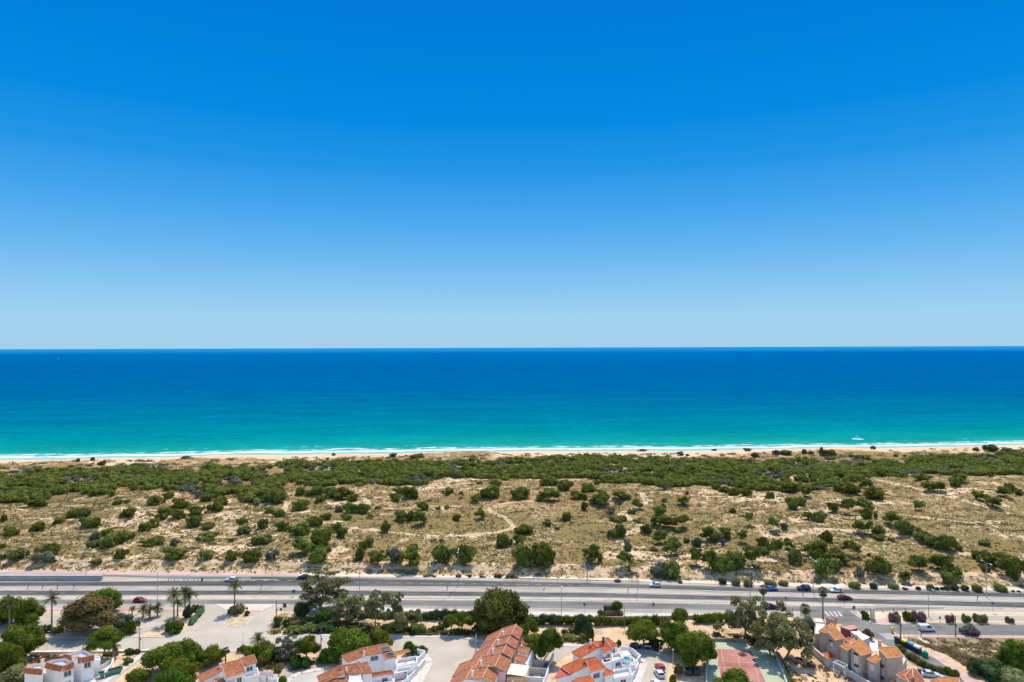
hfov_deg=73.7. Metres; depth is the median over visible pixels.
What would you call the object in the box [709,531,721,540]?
bush
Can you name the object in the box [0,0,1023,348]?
sky
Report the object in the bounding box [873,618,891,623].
path
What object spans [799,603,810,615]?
fan palm
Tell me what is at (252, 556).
shrub
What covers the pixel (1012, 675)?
tree
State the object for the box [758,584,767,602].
fan palm
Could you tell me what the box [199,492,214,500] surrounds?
shrub
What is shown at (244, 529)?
bush
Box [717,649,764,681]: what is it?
court
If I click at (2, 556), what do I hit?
bush
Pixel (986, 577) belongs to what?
street lamp
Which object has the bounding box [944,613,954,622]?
oleander bush
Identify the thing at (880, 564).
shrub
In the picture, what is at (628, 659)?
paddling pool
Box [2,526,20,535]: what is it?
shrub
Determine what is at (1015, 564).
shrub
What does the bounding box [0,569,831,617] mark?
road base
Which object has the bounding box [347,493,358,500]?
shrub
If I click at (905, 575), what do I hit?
dune pine
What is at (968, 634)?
kerb
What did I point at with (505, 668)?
terrace house
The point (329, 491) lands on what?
shrub
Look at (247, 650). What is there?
tree
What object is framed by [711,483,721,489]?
shrub
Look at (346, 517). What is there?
shrub
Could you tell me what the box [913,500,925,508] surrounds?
dune pine
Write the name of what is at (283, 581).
carriageway
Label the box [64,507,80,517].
shrub
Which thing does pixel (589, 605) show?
service road
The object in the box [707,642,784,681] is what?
court surround
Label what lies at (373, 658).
window
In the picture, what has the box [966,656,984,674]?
tree
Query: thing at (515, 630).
terrace house
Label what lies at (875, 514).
shrub
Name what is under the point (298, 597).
verge
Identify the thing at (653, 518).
dune pine
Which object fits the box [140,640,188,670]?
pine tree
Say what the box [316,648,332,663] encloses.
tree
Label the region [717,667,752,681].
pine tree
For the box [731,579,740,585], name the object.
clipped bush
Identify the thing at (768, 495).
shrub
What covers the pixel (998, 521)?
track
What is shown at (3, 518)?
shrub
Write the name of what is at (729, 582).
path
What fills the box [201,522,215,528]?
bush
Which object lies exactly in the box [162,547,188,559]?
shrub
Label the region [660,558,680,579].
bush
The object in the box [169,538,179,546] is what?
bush
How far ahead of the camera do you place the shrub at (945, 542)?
273.56 m
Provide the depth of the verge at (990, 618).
213.39 m
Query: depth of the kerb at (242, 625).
215.16 m
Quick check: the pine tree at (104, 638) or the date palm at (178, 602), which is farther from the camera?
the date palm at (178, 602)
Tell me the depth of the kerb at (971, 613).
216.58 m
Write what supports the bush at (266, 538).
on the ground at (615, 632)
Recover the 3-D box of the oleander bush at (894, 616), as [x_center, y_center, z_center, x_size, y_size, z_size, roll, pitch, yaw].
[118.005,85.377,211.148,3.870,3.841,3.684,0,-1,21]
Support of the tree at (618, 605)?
on the ground at (615, 632)
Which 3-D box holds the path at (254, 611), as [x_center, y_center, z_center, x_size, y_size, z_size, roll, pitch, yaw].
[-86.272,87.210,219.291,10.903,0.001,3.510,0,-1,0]
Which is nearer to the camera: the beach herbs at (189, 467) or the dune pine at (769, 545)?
the dune pine at (769, 545)
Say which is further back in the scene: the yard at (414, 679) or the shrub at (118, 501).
the shrub at (118, 501)
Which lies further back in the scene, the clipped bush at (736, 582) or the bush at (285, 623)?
the clipped bush at (736, 582)
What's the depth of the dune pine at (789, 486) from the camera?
391.16 m
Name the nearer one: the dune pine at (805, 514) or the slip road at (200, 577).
the slip road at (200, 577)
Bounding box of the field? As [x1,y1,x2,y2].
[912,638,1023,681]
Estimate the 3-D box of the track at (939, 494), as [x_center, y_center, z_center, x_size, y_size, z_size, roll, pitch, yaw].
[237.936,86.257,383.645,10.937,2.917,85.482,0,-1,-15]
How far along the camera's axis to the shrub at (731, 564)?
251.79 m
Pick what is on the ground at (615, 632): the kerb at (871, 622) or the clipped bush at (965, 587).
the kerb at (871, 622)
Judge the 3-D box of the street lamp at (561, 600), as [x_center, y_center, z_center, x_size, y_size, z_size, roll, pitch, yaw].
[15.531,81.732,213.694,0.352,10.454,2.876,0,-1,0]
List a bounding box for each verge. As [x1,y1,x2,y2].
[0,596,874,605]
[832,584,1023,617]
[856,611,1023,623]
[926,615,1023,620]
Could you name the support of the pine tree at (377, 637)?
on the ground at (615, 632)
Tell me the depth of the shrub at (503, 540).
283.64 m
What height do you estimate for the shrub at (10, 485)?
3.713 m
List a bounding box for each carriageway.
[0,580,250,585]
[0,590,1023,607]
[251,577,1023,596]
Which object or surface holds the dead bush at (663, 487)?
on the ground at (615, 632)
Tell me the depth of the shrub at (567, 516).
326.25 m
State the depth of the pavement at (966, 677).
179.75 m
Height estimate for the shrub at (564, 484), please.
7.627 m
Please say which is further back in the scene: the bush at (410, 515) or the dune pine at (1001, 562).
the bush at (410, 515)
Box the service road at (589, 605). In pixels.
[0,600,842,610]
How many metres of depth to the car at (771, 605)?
220.92 m
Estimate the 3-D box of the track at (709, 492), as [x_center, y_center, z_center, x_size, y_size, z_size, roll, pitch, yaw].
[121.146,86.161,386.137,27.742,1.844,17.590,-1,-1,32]
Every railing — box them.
[4,573,98,574]
[534,612,708,615]
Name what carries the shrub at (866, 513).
on the ground at (615, 632)
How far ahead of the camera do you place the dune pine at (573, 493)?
365.83 m
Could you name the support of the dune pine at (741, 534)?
on the ground at (615, 632)
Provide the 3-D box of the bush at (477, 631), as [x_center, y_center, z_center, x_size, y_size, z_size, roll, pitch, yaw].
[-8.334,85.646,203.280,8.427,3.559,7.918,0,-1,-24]
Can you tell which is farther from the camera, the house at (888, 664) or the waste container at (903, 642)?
the waste container at (903, 642)
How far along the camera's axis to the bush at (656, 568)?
250.71 m
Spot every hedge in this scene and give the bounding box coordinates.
[104,648,118,655]
[333,609,420,617]
[421,607,562,625]
[555,614,670,625]
[597,609,623,615]
[692,611,744,622]
[773,651,795,681]
[895,644,906,652]
[904,651,943,672]
[943,665,959,676]
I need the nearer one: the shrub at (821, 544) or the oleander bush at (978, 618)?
the oleander bush at (978, 618)
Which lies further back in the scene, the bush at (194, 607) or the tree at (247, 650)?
the bush at (194, 607)
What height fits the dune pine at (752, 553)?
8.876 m
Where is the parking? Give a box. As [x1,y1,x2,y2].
[0,611,178,635]
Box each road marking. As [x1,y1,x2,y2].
[0,590,982,601]
[238,579,276,579]
[351,578,996,592]
[404,586,1023,597]
[408,595,842,602]
[410,593,1019,604]
[824,611,893,638]
[888,605,975,607]
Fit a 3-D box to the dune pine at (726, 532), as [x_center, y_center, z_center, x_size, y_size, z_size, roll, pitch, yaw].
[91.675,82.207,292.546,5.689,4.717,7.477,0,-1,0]
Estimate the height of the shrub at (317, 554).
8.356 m
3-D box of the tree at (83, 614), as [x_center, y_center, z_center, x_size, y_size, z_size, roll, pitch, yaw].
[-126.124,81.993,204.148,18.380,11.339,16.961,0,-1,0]
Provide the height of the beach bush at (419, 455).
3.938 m
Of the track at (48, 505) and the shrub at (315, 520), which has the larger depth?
the track at (48, 505)
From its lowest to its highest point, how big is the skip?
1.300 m
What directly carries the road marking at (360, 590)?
on the carriageway at (775, 598)
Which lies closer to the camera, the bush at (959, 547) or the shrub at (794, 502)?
the bush at (959, 547)
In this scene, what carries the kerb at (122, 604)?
on the road base at (290, 607)
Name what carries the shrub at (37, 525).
on the ground at (615, 632)
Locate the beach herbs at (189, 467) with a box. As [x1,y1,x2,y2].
[0,447,1023,473]
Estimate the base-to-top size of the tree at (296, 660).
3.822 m
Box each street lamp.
[153,572,157,601]
[561,585,561,615]
[749,566,752,594]
[928,588,933,616]
[981,560,991,597]
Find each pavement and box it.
[46,607,183,609]
[322,607,363,609]
[378,608,756,615]
[901,635,1023,637]
[927,649,978,681]
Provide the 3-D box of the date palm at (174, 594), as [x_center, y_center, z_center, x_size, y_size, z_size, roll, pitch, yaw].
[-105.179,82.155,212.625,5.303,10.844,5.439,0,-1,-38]
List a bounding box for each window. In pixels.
[64,669,71,677]
[83,661,91,669]
[246,666,253,672]
[370,655,378,661]
[593,672,600,679]
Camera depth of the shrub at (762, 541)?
280.77 m
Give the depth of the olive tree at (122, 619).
204.86 m
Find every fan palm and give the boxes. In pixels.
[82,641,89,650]
[222,647,229,661]
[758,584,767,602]
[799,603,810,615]
[818,586,828,618]
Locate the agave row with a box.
[188,605,204,624]
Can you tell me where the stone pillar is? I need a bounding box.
[869,608,875,620]
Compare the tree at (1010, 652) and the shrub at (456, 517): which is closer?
the tree at (1010, 652)
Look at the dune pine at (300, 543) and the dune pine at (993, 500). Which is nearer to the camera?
the dune pine at (300, 543)
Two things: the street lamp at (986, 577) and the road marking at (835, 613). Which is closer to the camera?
the road marking at (835, 613)
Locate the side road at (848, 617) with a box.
[800,610,1023,681]
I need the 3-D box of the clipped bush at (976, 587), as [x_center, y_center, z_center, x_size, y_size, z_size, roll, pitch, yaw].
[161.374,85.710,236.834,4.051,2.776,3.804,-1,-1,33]
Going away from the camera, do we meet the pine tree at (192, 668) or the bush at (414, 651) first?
the pine tree at (192, 668)
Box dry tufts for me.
[0,473,1023,587]
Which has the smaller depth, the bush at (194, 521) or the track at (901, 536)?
the track at (901, 536)
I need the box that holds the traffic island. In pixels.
[225,611,258,625]
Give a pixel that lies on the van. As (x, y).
(924, 627)
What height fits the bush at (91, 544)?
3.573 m
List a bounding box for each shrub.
[0,514,7,521]
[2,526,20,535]
[5,483,14,487]
[22,497,47,505]
[28,521,45,531]
[33,542,60,553]
[40,494,51,498]
[52,516,64,523]
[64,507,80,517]
[76,507,90,516]
[78,517,92,527]
[88,516,100,527]
[98,532,118,546]
[100,528,114,535]
[112,499,122,504]
[113,548,129,558]
[114,533,127,543]
[117,529,135,539]
[119,507,136,516]
[138,521,152,530]
[139,535,164,546]
[146,495,166,505]
[147,518,159,527]
[157,507,170,514]
[162,491,174,498]
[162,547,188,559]
[170,509,186,518]
[171,497,189,508]
[186,505,206,514]
[194,531,219,540]
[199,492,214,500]
[199,549,213,559]
[206,502,223,510]
[212,495,227,504]
[224,549,237,560]
[236,517,248,524]
[241,547,261,562]
[250,536,256,545]
[258,487,273,494]
[264,490,286,502]
[264,507,273,512]
[272,509,285,516]
[273,520,289,530]
[290,521,310,535]
[292,499,310,510]
[295,487,307,494]
[304,489,312,495]
[305,515,322,525]
[305,543,332,563]
[310,525,332,545]
[312,485,323,494]
[314,495,324,503]
[319,513,331,519]
[322,486,338,496]
[331,522,341,531]
[337,526,347,537]
[341,514,352,520]
[342,501,357,513]
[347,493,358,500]
[354,502,370,513]
[354,546,364,560]
[358,541,367,550]
[380,522,390,531]
[389,492,402,501]
[392,487,403,493]
[402,485,417,497]
[416,501,428,509]
[431,544,452,563]
[442,487,453,493]
[450,542,477,564]
[452,514,460,520]
[477,489,486,497]
[483,484,499,497]
[488,479,501,485]
[496,533,512,547]
[509,486,529,498]
[511,542,537,567]
[512,535,526,543]
[514,523,533,533]
[532,541,555,568]
[539,480,547,485]
[543,476,558,485]
[556,479,573,490]
[562,511,571,520]
[581,482,596,491]
[581,493,587,499]
[581,501,588,510]
[588,492,609,505]
[593,479,600,484]
[597,489,606,494]
[606,528,618,537]
[615,524,626,537]
[652,505,666,516]
[708,553,728,573]
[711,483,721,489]
[717,485,728,492]
[725,556,736,571]
[726,549,746,568]
[727,487,739,495]
[729,507,736,512]
[738,486,752,495]
[756,536,767,546]
[760,546,768,553]
[765,491,774,498]
[784,496,800,508]
[795,495,805,505]
[808,548,827,559]
[809,539,827,550]
[811,510,827,522]
[812,556,836,577]
[819,530,833,541]
[829,558,842,570]
[834,472,843,477]
[838,482,860,493]
[858,507,872,518]
[862,486,885,498]
[864,555,892,574]
[871,469,886,476]
[871,523,885,534]
[873,511,877,518]
[911,473,932,479]
[933,533,956,550]
[948,477,961,486]
[949,473,967,481]
[954,567,962,575]
[971,550,979,557]
[976,549,996,566]
[980,563,991,571]
[1003,483,1017,491]
[1005,554,1023,581]
[1014,489,1023,494]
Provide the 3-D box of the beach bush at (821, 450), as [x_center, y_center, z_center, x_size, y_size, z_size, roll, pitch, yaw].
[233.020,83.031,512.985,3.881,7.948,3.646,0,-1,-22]
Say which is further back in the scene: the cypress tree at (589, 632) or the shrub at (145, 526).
the shrub at (145, 526)
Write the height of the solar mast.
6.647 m
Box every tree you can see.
[0,594,24,624]
[0,621,49,659]
[0,641,27,673]
[0,663,25,681]
[13,597,46,625]
[56,593,120,633]
[86,625,126,657]
[87,587,123,610]
[112,612,133,629]
[124,666,151,681]
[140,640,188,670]
[153,666,195,681]
[165,656,202,681]
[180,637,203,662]
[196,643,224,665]
[243,646,256,655]
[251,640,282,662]
[273,633,296,659]
[278,675,287,681]
[290,654,310,668]
[293,601,309,616]
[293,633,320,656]
[299,570,352,610]
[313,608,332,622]
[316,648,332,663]
[326,626,371,662]
[331,591,366,622]
[363,589,390,626]
[368,627,394,646]
[385,623,396,632]
[386,591,403,619]
[393,611,406,630]
[402,641,413,654]
[405,609,422,626]
[442,614,460,632]
[455,610,473,629]
[472,599,478,623]
[473,586,529,631]
[517,614,538,634]
[523,633,546,659]
[539,625,563,659]
[561,629,568,634]
[575,613,587,631]
[585,622,594,642]
[611,600,622,609]
[625,619,658,643]
[658,619,691,653]
[669,674,676,681]
[671,607,688,622]
[673,663,682,675]
[674,630,715,668]
[708,650,717,663]
[712,621,724,631]
[712,676,722,681]
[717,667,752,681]
[724,595,768,638]
[751,614,786,656]
[763,611,814,660]
[776,600,786,612]
[803,615,815,641]
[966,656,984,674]
[979,657,1012,681]
[994,637,1023,669]
[997,666,1023,681]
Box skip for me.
[98,665,122,677]
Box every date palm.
[0,594,19,625]
[42,590,61,627]
[108,639,120,660]
[128,605,135,613]
[136,603,147,616]
[142,603,157,618]
[151,601,165,615]
[165,586,183,619]
[170,598,183,616]
[179,585,192,617]
[182,586,198,608]
[225,577,242,604]
[249,632,264,644]
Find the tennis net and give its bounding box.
[718,661,757,665]
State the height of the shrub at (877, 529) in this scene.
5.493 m
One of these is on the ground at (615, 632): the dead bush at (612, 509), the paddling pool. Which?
the dead bush at (612, 509)
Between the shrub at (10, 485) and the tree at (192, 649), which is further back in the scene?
the shrub at (10, 485)
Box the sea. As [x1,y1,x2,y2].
[0,346,1023,459]
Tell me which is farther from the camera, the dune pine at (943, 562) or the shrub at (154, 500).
the shrub at (154, 500)
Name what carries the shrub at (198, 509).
on the ground at (615, 632)
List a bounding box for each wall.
[0,575,102,579]
[570,615,693,619]
[711,638,750,642]
[774,648,788,681]
[804,640,869,681]
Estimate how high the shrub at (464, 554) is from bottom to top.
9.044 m
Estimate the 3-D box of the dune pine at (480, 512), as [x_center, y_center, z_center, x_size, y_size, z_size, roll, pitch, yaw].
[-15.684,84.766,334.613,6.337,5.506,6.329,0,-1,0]
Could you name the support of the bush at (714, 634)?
on the ground at (615, 632)
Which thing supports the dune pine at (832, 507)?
on the ground at (615, 632)
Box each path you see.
[0,569,298,575]
[218,604,274,610]
[250,610,261,613]
[299,573,1023,590]
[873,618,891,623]
[917,637,996,651]
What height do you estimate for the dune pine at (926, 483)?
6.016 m
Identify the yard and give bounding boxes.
[75,664,113,681]
[393,655,423,681]
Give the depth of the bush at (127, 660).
183.91 m
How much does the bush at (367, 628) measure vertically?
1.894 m
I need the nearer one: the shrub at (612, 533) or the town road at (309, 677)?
the town road at (309, 677)
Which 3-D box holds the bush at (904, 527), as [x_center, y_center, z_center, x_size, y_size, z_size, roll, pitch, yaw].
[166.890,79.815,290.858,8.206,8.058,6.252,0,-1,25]
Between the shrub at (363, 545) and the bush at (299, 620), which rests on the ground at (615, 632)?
the shrub at (363, 545)
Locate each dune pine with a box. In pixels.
[291,537,310,553]
[334,487,353,498]
[368,550,387,564]
[397,545,420,566]
[411,511,426,522]
[470,494,480,499]
[474,508,485,517]
[535,487,561,500]
[569,490,582,498]
[581,543,600,562]
[612,489,631,498]
[616,550,633,563]
[632,498,643,508]
[650,515,659,521]
[651,530,667,540]
[656,515,669,527]
[661,536,681,552]
[669,517,678,524]
[677,495,690,502]
[677,514,688,526]
[689,547,702,563]
[698,525,713,537]
[700,549,716,564]
[719,527,731,537]
[735,529,747,541]
[742,512,753,520]
[742,544,761,564]
[765,541,772,554]
[768,517,779,528]
[771,539,783,555]
[780,482,796,490]
[782,537,794,547]
[800,486,811,494]
[801,511,812,517]
[801,544,812,554]
[824,546,850,562]
[826,502,838,511]
[839,498,856,509]
[840,540,849,553]
[846,540,861,554]
[851,520,864,529]
[856,497,874,509]
[858,478,872,486]
[864,520,872,532]
[882,511,902,523]
[898,571,911,581]
[907,554,929,570]
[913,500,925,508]
[921,480,931,489]
[926,481,945,491]
[927,554,938,568]
[936,554,954,571]
[939,570,961,583]
[971,490,987,498]
[983,494,1001,505]
[991,551,1011,558]
[995,486,1012,494]
[995,557,1012,572]
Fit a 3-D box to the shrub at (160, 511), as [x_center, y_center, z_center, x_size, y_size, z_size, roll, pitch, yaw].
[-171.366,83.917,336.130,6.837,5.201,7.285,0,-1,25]
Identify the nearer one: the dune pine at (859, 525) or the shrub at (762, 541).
the shrub at (762, 541)
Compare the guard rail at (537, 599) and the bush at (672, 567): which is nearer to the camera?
the guard rail at (537, 599)
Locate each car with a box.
[133,597,147,602]
[224,576,236,581]
[297,574,309,578]
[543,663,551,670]
[629,642,641,649]
[638,643,654,649]
[649,582,660,586]
[653,669,664,677]
[654,663,665,671]
[682,666,691,674]
[690,667,700,674]
[764,603,778,608]
[765,585,778,590]
[796,584,810,590]
[829,587,842,592]
[836,594,852,599]
[921,669,940,677]
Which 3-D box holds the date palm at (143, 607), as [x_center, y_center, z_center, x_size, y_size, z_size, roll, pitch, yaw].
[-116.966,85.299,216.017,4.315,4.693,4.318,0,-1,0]
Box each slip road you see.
[103,575,250,579]
[843,607,943,610]
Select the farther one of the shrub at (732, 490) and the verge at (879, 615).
the shrub at (732, 490)
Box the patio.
[869,641,878,650]
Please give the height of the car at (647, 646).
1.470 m
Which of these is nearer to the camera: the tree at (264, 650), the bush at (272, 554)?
the tree at (264, 650)
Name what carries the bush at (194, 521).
on the ground at (615, 632)
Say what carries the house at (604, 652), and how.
on the yard
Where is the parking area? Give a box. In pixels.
[922,671,942,678]
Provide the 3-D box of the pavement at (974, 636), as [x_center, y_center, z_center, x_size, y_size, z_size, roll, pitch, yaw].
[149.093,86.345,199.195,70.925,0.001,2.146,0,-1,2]
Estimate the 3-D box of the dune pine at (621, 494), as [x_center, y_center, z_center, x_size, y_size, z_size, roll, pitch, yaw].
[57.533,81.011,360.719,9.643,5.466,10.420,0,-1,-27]
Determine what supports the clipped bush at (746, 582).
on the ground at (615, 632)
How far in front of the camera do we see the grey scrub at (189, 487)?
441.30 m
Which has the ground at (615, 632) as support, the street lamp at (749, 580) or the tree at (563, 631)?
the tree at (563, 631)
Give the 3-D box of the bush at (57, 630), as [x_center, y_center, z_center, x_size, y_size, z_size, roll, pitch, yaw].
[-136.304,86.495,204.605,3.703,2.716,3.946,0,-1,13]
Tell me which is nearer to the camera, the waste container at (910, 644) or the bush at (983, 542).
the waste container at (910, 644)
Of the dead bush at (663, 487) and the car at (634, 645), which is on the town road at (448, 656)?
the car at (634, 645)
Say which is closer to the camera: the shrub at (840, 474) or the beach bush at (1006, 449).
the shrub at (840, 474)
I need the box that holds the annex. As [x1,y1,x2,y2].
[839,624,869,646]
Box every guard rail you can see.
[362,598,760,603]
[504,578,631,581]
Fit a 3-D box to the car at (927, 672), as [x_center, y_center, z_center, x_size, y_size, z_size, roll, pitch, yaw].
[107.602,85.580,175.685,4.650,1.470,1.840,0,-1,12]
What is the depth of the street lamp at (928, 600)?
214.37 m
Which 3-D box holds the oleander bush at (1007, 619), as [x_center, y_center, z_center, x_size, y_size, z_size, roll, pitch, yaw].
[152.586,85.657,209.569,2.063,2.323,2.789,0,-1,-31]
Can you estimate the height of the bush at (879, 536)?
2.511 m
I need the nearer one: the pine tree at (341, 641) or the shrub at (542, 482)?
the pine tree at (341, 641)
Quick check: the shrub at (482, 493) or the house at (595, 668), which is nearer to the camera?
the house at (595, 668)
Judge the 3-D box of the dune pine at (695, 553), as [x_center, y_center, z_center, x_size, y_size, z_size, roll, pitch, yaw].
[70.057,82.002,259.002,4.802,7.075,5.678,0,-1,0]
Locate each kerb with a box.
[0,586,1018,597]
[0,589,1023,601]
[1,599,874,606]
[27,649,149,653]
[41,604,196,604]
[47,636,169,637]
[102,652,144,681]
[216,604,275,626]
[277,634,669,657]
[287,667,332,681]
[328,576,1023,591]
[331,604,737,610]
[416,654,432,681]
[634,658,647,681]
[851,611,893,624]
[915,632,1023,635]
[925,613,1023,614]
[926,650,965,681]
[928,623,1023,623]
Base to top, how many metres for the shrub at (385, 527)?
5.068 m
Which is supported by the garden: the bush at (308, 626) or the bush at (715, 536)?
the bush at (308, 626)
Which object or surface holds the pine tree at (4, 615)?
on the ground at (615, 632)
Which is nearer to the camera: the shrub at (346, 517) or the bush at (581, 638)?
the bush at (581, 638)
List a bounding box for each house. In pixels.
[23,645,113,681]
[197,652,277,681]
[317,647,424,681]
[341,643,424,673]
[450,664,513,681]
[452,654,544,681]
[472,643,548,681]
[479,633,550,674]
[482,624,553,666]
[554,656,638,681]
[570,675,594,681]
[571,637,640,674]
[813,616,844,667]
[830,635,872,679]
[867,639,906,681]
[896,667,924,681]
[929,676,959,681]
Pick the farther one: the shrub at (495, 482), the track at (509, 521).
the shrub at (495, 482)
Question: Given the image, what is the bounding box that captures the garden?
[270,611,370,633]
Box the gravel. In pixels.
[282,660,322,677]
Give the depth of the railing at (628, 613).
215.25 m
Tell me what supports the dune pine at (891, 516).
on the ground at (615, 632)
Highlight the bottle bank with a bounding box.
[922,650,928,657]
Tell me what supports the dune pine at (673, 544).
on the ground at (615, 632)
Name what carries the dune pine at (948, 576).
on the ground at (615, 632)
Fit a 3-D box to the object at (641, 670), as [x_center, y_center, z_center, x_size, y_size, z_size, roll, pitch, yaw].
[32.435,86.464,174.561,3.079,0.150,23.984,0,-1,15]
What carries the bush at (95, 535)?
on the ground at (615, 632)
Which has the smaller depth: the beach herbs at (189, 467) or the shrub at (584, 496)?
the shrub at (584, 496)
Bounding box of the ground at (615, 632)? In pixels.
[0,445,1023,681]
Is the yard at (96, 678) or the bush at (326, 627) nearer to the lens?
the yard at (96, 678)
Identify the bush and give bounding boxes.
[0,553,5,559]
[6,547,30,559]
[31,550,55,563]
[41,624,50,634]
[50,626,64,633]
[86,539,99,548]
[88,530,100,539]
[89,558,102,564]
[120,620,140,634]
[122,657,133,664]
[124,647,134,654]
[154,513,168,518]
[164,620,184,634]
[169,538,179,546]
[182,604,192,617]
[185,515,202,527]
[191,604,198,612]
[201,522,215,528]
[227,602,246,613]
[236,526,251,534]
[237,644,246,651]
[256,533,272,544]
[257,518,268,529]
[259,658,276,667]
[265,548,279,559]
[273,616,282,625]
[273,662,282,672]
[282,618,289,627]
[282,625,300,634]
[289,616,313,624]
[296,622,319,633]
[310,462,321,465]
[315,622,338,633]
[335,505,343,511]
[337,621,349,629]
[362,626,374,633]
[365,536,374,547]
[385,547,401,564]
[394,510,407,522]
[406,510,413,519]
[409,453,424,458]
[410,623,426,633]
[410,645,428,655]
[431,625,436,630]
[437,622,444,629]
[471,625,497,634]
[542,520,551,525]
[562,633,576,641]
[567,625,584,634]
[577,633,585,642]
[602,506,617,513]
[608,515,626,521]
[624,538,631,550]
[627,508,635,513]
[639,523,651,532]
[649,638,664,650]
[650,561,667,576]
[657,483,669,489]
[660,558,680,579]
[673,528,682,532]
[683,537,689,542]
[691,537,701,546]
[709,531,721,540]
[711,631,721,636]
[718,577,726,584]
[719,538,728,545]
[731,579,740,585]
[743,579,753,586]
[748,637,756,645]
[751,452,758,456]
[764,579,776,585]
[778,581,788,585]
[779,450,791,453]
[780,522,788,529]
[787,548,802,565]
[819,447,824,455]
[823,449,836,455]
[824,456,835,459]
[831,483,840,490]
[847,581,860,588]
[853,566,864,576]
[854,454,871,458]
[860,610,869,619]
[861,628,873,637]
[869,583,877,588]
[872,533,885,539]
[885,582,899,588]
[887,611,899,621]
[893,519,914,534]
[902,610,915,621]
[911,610,926,621]
[912,530,932,537]
[917,533,934,544]
[925,584,934,589]
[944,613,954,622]
[950,585,958,590]
[954,544,962,550]
[958,625,971,633]
[960,585,969,590]
[961,613,971,622]
[963,624,980,636]
[970,584,983,591]
[972,613,987,622]
[978,539,990,544]
[982,444,999,450]
[992,584,1007,591]
[1000,447,1013,450]
[1004,616,1014,622]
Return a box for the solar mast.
[583,562,590,580]
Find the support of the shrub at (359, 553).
on the ground at (615, 632)
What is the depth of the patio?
193.74 m
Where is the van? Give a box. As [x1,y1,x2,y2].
[917,623,935,631]
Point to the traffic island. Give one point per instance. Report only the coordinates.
(238, 619)
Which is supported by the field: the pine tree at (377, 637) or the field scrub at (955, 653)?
the field scrub at (955, 653)
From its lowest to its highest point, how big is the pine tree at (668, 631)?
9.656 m
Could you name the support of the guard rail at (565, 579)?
on the road base at (290, 607)
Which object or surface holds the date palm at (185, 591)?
on the ground at (615, 632)
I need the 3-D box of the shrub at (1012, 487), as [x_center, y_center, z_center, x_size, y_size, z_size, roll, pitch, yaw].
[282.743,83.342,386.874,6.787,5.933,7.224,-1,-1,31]
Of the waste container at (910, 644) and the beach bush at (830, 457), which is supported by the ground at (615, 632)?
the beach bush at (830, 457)
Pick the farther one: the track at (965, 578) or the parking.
the track at (965, 578)
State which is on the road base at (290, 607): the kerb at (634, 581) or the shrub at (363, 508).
the kerb at (634, 581)
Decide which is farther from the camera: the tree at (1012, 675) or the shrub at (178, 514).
the shrub at (178, 514)
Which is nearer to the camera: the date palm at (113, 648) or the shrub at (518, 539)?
the date palm at (113, 648)
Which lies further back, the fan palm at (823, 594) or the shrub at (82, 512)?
the shrub at (82, 512)
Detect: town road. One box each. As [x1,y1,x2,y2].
[0,604,669,681]
[291,671,325,681]
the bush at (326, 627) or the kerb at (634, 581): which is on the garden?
the bush at (326, 627)
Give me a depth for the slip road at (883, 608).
221.07 m
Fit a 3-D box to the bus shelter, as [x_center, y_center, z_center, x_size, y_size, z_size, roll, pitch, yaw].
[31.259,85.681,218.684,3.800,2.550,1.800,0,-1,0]
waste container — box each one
[894,636,901,643]
[901,638,907,646]
[907,641,914,649]
[913,644,921,653]
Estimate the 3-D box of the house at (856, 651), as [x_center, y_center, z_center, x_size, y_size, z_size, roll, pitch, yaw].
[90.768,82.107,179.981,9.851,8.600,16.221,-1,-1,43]
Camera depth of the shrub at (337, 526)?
304.38 m
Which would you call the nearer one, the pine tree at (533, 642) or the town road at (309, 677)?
the town road at (309, 677)
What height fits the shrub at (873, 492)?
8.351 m
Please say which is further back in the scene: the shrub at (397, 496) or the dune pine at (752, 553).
the shrub at (397, 496)
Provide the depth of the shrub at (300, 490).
380.10 m
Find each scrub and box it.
[0,450,1023,502]
[0,454,1023,504]
[0,474,1023,587]
[266,616,472,635]
[903,637,1023,672]
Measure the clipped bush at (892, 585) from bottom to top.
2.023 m
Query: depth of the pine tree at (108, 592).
218.16 m
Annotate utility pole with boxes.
[475,634,476,651]
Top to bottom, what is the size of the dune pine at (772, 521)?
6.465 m
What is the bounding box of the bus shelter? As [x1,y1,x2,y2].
[603,604,612,610]
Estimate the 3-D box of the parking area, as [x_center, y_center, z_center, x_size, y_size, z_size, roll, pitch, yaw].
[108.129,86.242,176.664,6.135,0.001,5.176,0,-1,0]
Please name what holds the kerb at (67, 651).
on the ground at (615, 632)
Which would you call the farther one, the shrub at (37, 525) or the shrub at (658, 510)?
the shrub at (658, 510)
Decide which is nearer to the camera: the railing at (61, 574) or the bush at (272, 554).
the railing at (61, 574)
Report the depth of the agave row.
215.18 m
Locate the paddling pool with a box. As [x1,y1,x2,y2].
[623,657,630,663]
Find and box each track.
[1,505,83,510]
[11,517,275,537]
[54,559,298,565]
[109,539,138,560]
[281,501,289,511]
[299,564,511,571]
[348,500,546,536]
[352,487,370,504]
[609,492,652,545]
[679,574,788,579]
[698,491,747,496]
[768,527,831,535]
[832,528,971,555]
[875,479,1009,513]
[901,514,1008,524]
[939,573,981,580]
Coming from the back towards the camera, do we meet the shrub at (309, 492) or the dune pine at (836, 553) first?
the shrub at (309, 492)
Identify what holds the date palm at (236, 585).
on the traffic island

